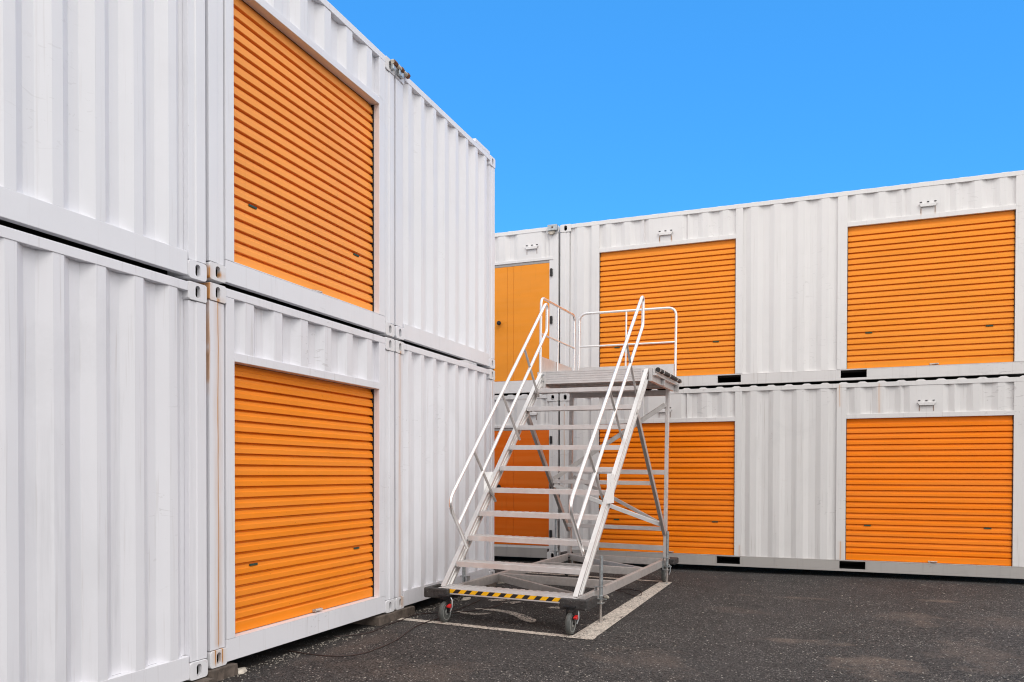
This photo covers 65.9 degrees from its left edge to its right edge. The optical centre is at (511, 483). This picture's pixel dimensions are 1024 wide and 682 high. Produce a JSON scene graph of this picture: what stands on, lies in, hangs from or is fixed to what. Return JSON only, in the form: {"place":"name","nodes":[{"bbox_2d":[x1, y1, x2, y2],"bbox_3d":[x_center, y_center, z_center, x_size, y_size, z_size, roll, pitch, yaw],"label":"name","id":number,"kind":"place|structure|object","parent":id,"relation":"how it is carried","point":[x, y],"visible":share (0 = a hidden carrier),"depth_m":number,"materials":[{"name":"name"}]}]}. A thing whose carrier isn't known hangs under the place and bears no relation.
{"place":"outdoors","nodes":[
{"label":"outdoors","id":0,"kind":"place"},
{"bbox_2d":[485,582,495,586],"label":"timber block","id":1,"kind":"structure","parent":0,"point":[492,585],"depth_m":9.70,"materials":[{"name":"wood"}]},
{"bbox_2d":[540,558,576,563],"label":"timber block","id":2,"kind":"structure","parent":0,"point":[574,562],"depth_m":12.34,"materials":[{"name":"wood"}]},
{"bbox_2d":[494,394,559,558],"bbox_3d":[-1.664,-0.140,14.536,6.058,2.602,2.494,0,1,22],"label":"shipping container","id":3,"kind":"object","parent":2,"relation":"on","point":[526,527],"visible":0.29,"depth_m":12.52,"materials":[{"name":"white metal"}]},
{"bbox_2d":[460,226,559,395],"bbox_3d":[-1.659,-2.746,14.503,6.058,2.591,2.494,0,1,22],"label":"shipping container","id":4,"kind":"object","parent":3,"relation":"on","point":[527,270],"visible":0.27,"depth_m":12.51,"materials":[{"name":"white metal"}]},
{"bbox_2d":[494,263,552,381],"bbox_3d":[0.165,-2.540,12.504,0.998,1.816,0.115,0,1,22],"label":"hinged door","id":5,"kind":"structure","parent":4,"relation":"in","point":[519,290],"depth_m":12.54,"materials":[{"name":"orange paint"}]},
{"bbox_2d":[547,224,557,234],"bbox_3d":[0.630,-3.940,12.261,0.155,0.146,0.068,0,1,22],"label":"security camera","id":6,"kind":"object","parent":4,"relation":"attached to","point":[552,229],"visible":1,"depth_m":12.25,"materials":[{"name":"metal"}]},
{"bbox_2d":[494,430,551,545],"bbox_3d":[0.160,0.072,12.537,0.998,1.816,0.115,0,1,22],"label":"hinged door","id":7,"kind":"structure","parent":3,"relation":"in","point":[512,526],"depth_m":12.54,"materials":[{"name":"orange paint"}]},
{"bbox_2d":[217,550,1023,681],"bbox_3d":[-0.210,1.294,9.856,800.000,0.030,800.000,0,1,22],"label":"ground","id":8,"kind":"structure","parent":0,"point":[650,651],"depth_m":6.79,"materials":[{"name":"grey asphalt"}]},
{"bbox_2d":[183,677,213,681],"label":"timber block","id":9,"kind":"structure","parent":8,"relation":"on","point":[204,679],"depth_m":5.19,"materials":[{"name":"wood"}]},
{"bbox_2d":[0,225,207,681],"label":"shipping container","id":10,"kind":"object","parent":9,"relation":"on","point":[103,534],"visible":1,"depth_m":4.47,"materials":[{"name":"white metal"}]},
{"bbox_2d":[0,0,206,282],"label":"shipping container","id":11,"kind":"object","parent":10,"relation":"on","point":[102,127],"visible":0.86,"depth_m":4.57,"materials":[{"name":"white metal"}]},
{"bbox_2d":[205,662,237,681],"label":"timber block","id":12,"kind":"structure","parent":8,"relation":"on","point":[227,670],"depth_m":5.36,"materials":[{"name":"wood"}]},
{"bbox_2d":[199,282,394,668],"bbox_3d":[-4.384,-0.080,7.519,6.058,2.591,2.437,0,1,22],"label":"shipping container","id":13,"kind":"object","parent":12,"relation":"on","point":[300,464],"visible":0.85,"depth_m":6.18,"materials":[{"name":"white metal"}]},
{"bbox_2d":[148,0,394,336],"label":"shipping container","id":14,"kind":"object","parent":13,"relation":"on","point":[299,129],"visible":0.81,"depth_m":6.27,"materials":[{"name":"white metal"}]},
{"bbox_2d":[234,0,372,310],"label":"roller door","id":15,"kind":"structure","parent":14,"relation":"in","point":[303,154],"depth_m":6.26,"materials":[{"name":"orange paint"}]},
{"bbox_2d":[391,59,410,78],"bbox_3d":[-1.062,-3.933,7.537,0.054,0.095,0.303,0,1,22],"label":"bridge clamp","id":16,"kind":"object","parent":14,"relation":"attached to","point":[401,72],"visible":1,"depth_m":7.51,"materials":[{"name":"metal"}]},
{"bbox_2d":[234,364,372,632],"bbox_3d":[-1.638,0.101,6.420,0.066,1.915,1.906,0,1,22],"label":"roller door","id":17,"kind":"structure","parent":13,"relation":"in","point":[303,446],"depth_m":6.30,"materials":[{"name":"orange paint"}]},
{"bbox_2d":[238,667,246,673],"bbox_3d":[-1.910,1.328,5.559,0.087,0.055,0.146,0,1,9],"label":"stone","id":18,"kind":"object","parent":8,"relation":"on","point":[242,670],"visible":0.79,"depth_m":5.53,"materials":[{"name":"white stone"}]},
{"bbox_2d":[349,605,414,625],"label":"timber block","id":19,"kind":"structure","parent":8,"relation":"on","point":[386,618],"depth_m":7.38,"materials":[{"name":"wood"}]},
{"bbox_2d":[393,340,494,609],"bbox_3d":[-3.477,-0.107,9.808,6.058,2.591,2.437,0,1,22],"label":"shipping container","id":20,"kind":"object","parent":19,"relation":"on","point":[443,406],"visible":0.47,"depth_m":8.33,"materials":[{"name":"white metal"}]},
{"bbox_2d":[350,68,494,368],"bbox_3d":[-3.472,-2.718,9.775,6.058,2.591,2.437,0,1,22],"label":"shipping container","id":21,"kind":"object","parent":20,"relation":"on","point":[444,233],"visible":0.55,"depth_m":8.48,"materials":[{"name":"white metal"}]},
{"bbox_2d":[473,138,489,154],"bbox_3d":[-0.554,-4.019,9.512,0.446,0.040,0.425,0,1,22],"label":"roof plate","id":22,"kind":"object","parent":21,"relation":"attached to","point":[481,145],"visible":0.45,"depth_m":9.39,"materials":[{"name":"white paint"}]},
{"bbox_2d":[288,587,506,656],"bbox_3d":[-0.711,1.300,7.786,0.597,0.012,3.799,0,1,25],"label":"cable","id":23,"kind":"object","parent":8,"relation":"on","point":[390,642],"visible":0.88,"depth_m":6.38,"materials":[{"name":"black rubber"}]},
{"bbox_2d":[334,597,482,636],"bbox_3d":[-0.798,1.296,7.938,0.296,0.009,2.790,0,1,25],"label":"cable","id":24,"kind":"object","parent":8,"relation":"on","point":[401,620],"visible":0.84,"depth_m":7.43,"materials":[{"name":"black rubber"}]},
{"bbox_2d":[397,618,595,639],"bbox_3d":[-0.205,1.318,7.192,2.007,0.018,0.100,0,1,24],"label":"parking line","id":25,"kind":"object","parent":8,"relation":"on","point":[495,628],"visible":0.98,"depth_m":7.18,"materials":[{"name":"paint"}]},
{"bbox_2d":[457,599,559,621],"bbox_3d":[0.005,1.304,8.174,0.933,0.013,1.152,0,1,22],"label":"faded bay number","id":26,"kind":"object","parent":8,"relation":"on","point":[523,617],"visible":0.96,"depth_m":7.98,"materials":[{"name":"paint"}]},
{"bbox_2d":[424,296,681,634],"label":"rolling stairs","id":27,"kind":"structure","parent":8,"relation":"on","point":[611,382],"depth_m":8.73,"materials":[{"name":"metal"}]},
{"bbox_2d":[528,572,659,581],"bbox_3d":[1.082,1.275,10.766,1.930,0.018,0.090,0,1,23],"label":"parking line","id":28,"kind":"object","parent":8,"relation":"on","point":[589,576],"visible":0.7,"depth_m":10.82,"materials":[{"name":"paint"}]},
{"bbox_2d":[569,581,671,638],"bbox_3d":[1.298,1.310,8.557,0.210,0.001,3.845,0,1,22],"label":"parking line","id":29,"kind":"object","parent":8,"relation":"on","point":[596,628],"visible":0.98,"depth_m":7.93,"materials":[{"name":"paint"}]},
{"bbox_2d":[222,571,1023,681],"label":"loose grit","id":30,"kind":"object","parent":8,"relation":"on","point":[521,639],"visible":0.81,"depth_m":6.69,"materials":[{"name":"grey gravel"}]},
{"bbox_2d":[615,588,641,595],"bbox_3d":[1.345,1.293,9.515,0.331,0.018,0.793,0,1,-36],"label":"cable","id":31,"kind":"object","parent":8,"relation":"on","point":[629,589],"visible":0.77,"depth_m":9.52,"materials":[{"name":"black rubber"}]},
{"bbox_3d":[6.921,1.270,10.072,0.511,0.070,0.254,0,1,22],"label":"timber block","id":32,"kind":"object","parent":8,"relation":"on","visible":0},
{"bbox_2d":[560,375,1023,578],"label":"shipping container","id":33,"kind":"object","parent":32,"relation":"on","point":[922,477],"visible":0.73,"depth_m":10.89,"materials":[{"name":"white metal"}]},
{"bbox_2d":[599,421,734,554],"bbox_3d":[2.269,0.068,11.733,1.998,1.928,0.066,0,1,22],"label":"roller door","id":34,"kind":"structure","parent":33,"relation":"in","point":[701,454],"depth_m":11.64,"materials":[{"name":"orange paint"}]},
{"bbox_2d":[560,170,1023,389],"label":"shipping container","id":35,"kind":"object","parent":33,"relation":"on","point":[915,281],"visible":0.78,"depth_m":10.95,"materials":[{"name":"white metal"}]},
{"bbox_2d":[600,239,735,375],"bbox_3d":[2.280,-2.544,11.716,1.998,1.927,0.033,0,1,22],"label":"roller door","id":36,"kind":"structure","parent":35,"relation":"in","point":[697,280],"depth_m":11.65,"materials":[{"name":"orange paint"}]},
{"bbox_2d":[847,210,1014,368],"bbox_3d":[5.492,-2.522,10.426,1.955,1.927,0.066,0,1,22],"label":"roller door","id":37,"kind":"structure","parent":35,"relation":"in","point":[939,291],"depth_m":10.42,"materials":[{"name":"orange paint"}]},
{"bbox_2d":[846,415,1012,565],"bbox_3d":[5.487,0.090,10.459,1.955,1.928,0.066,0,1,22],"label":"roller door","id":38,"kind":"structure","parent":33,"relation":"in","point":[919,489],"depth_m":10.45,"materials":[{"name":"orange paint"}]},
{"bbox_2d":[327,0,1023,232],"label":"sky","id":39,"kind":"structure","parent":0,"point":[584,110],"materials":[{"name":"blue"}]}
]}

